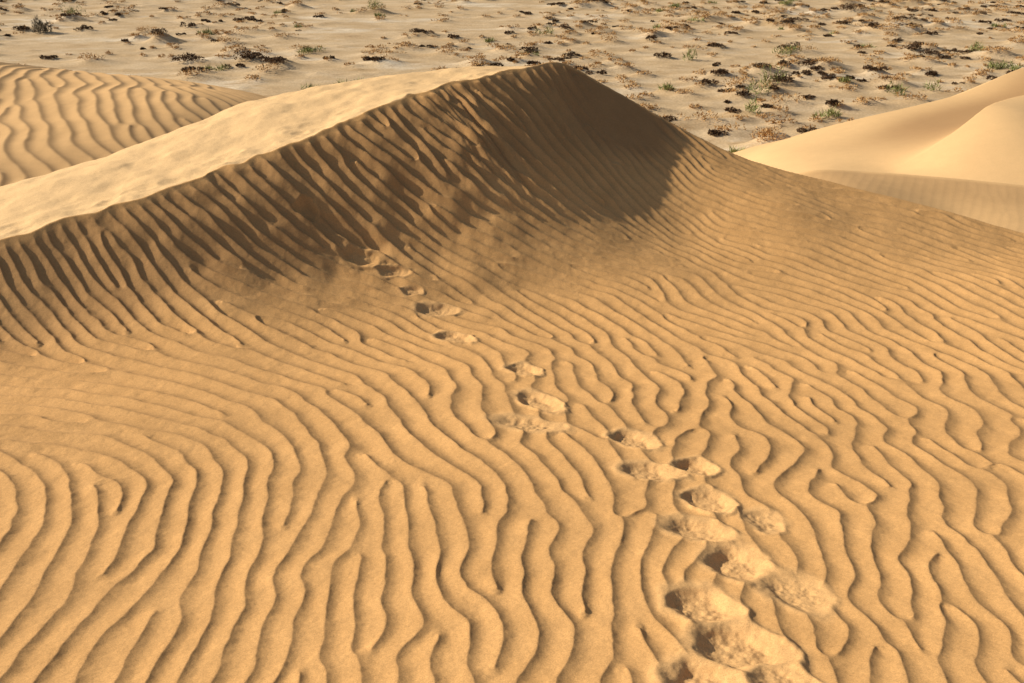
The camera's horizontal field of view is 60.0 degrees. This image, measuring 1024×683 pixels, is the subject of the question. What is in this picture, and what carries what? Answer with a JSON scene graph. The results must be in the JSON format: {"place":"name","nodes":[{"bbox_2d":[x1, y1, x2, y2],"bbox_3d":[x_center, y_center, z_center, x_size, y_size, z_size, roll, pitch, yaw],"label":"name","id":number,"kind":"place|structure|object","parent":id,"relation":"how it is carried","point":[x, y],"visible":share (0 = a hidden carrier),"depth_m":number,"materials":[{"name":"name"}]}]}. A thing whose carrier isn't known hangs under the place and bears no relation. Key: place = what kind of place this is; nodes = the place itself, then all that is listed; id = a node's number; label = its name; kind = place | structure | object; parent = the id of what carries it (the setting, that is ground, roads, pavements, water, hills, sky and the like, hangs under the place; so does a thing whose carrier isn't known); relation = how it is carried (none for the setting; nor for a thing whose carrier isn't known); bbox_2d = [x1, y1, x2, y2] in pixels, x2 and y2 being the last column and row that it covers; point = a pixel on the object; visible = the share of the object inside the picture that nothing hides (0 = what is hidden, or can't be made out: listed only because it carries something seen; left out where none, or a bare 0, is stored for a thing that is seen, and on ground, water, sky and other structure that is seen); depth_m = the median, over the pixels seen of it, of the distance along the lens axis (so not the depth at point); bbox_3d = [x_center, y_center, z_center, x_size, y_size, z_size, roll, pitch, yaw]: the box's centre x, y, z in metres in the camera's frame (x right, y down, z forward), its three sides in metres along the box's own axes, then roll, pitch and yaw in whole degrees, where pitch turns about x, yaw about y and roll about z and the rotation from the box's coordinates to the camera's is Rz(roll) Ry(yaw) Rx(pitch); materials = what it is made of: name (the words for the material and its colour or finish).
{"place":"outdoors","nodes":[
{"label":"outdoors","id":0,"kind":"place"},
{"bbox_2d":[0,62,266,185],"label":"sand dune","id":1,"kind":"structure","parent":0,"point":[53,119],"depth_m":22.58,"materials":[{"name":"beige sand"}]},
{"bbox_2d":[0,62,1023,682],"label":"sand dune","id":2,"kind":"structure","parent":0,"point":[246,436],"depth_m":7.98,"materials":[{"name":"beige sand"}]},
{"bbox_2d":[287,192,845,682],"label":"footprint trail","id":3,"kind":"object","parent":2,"relation":"on","point":[719,630],"visible":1,"depth_m":5.29,"materials":[{"name":"beige sand"}]},
{"bbox_2d":[0,0,1023,151],"bbox_3d":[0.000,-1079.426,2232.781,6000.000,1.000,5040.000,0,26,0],"label":"desert plain","id":4,"kind":"structure","parent":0,"point":[346,35],"depth_m":64.72,"materials":[{"name":"beige sand"}]},
{"bbox_2d":[31,15,52,32],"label":"desert bush","id":5,"kind":"object","parent":4,"relation":"on","point":[38,26],"visible":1,"depth_m":70.43,"materials":[{"name":"beige plant"}]},
{"bbox_2d":[0,0,1023,141],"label":"dry grass tufts","id":6,"kind":"object","parent":4,"relation":"on","point":[769,131],"visible":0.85,"depth_m":63.90,"materials":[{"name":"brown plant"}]},
{"bbox_2d":[0,0,1023,135],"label":"desert shrubs","id":7,"kind":"object","parent":4,"relation":"on","point":[280,59],"visible":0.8,"depth_m":59.57,"materials":[{"name":"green plant"}]},
{"bbox_2d":[60,0,1023,152],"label":"green desert plants","id":8,"kind":"object","parent":4,"relation":"on","point":[749,108],"visible":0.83,"depth_m":55.07,"materials":[{"name":"green plant"}]},
{"bbox_2d":[733,67,1023,185],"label":"sand dune","id":9,"kind":"structure","parent":0,"point":[976,133],"depth_m":25.65,"materials":[{"name":"beige sand"}]},
{"bbox_2d":[798,170,1023,232],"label":"sand dune","id":10,"kind":"structure","parent":0,"point":[998,204],"depth_m":18.72,"materials":[{"name":"beige sand"}]}
]}

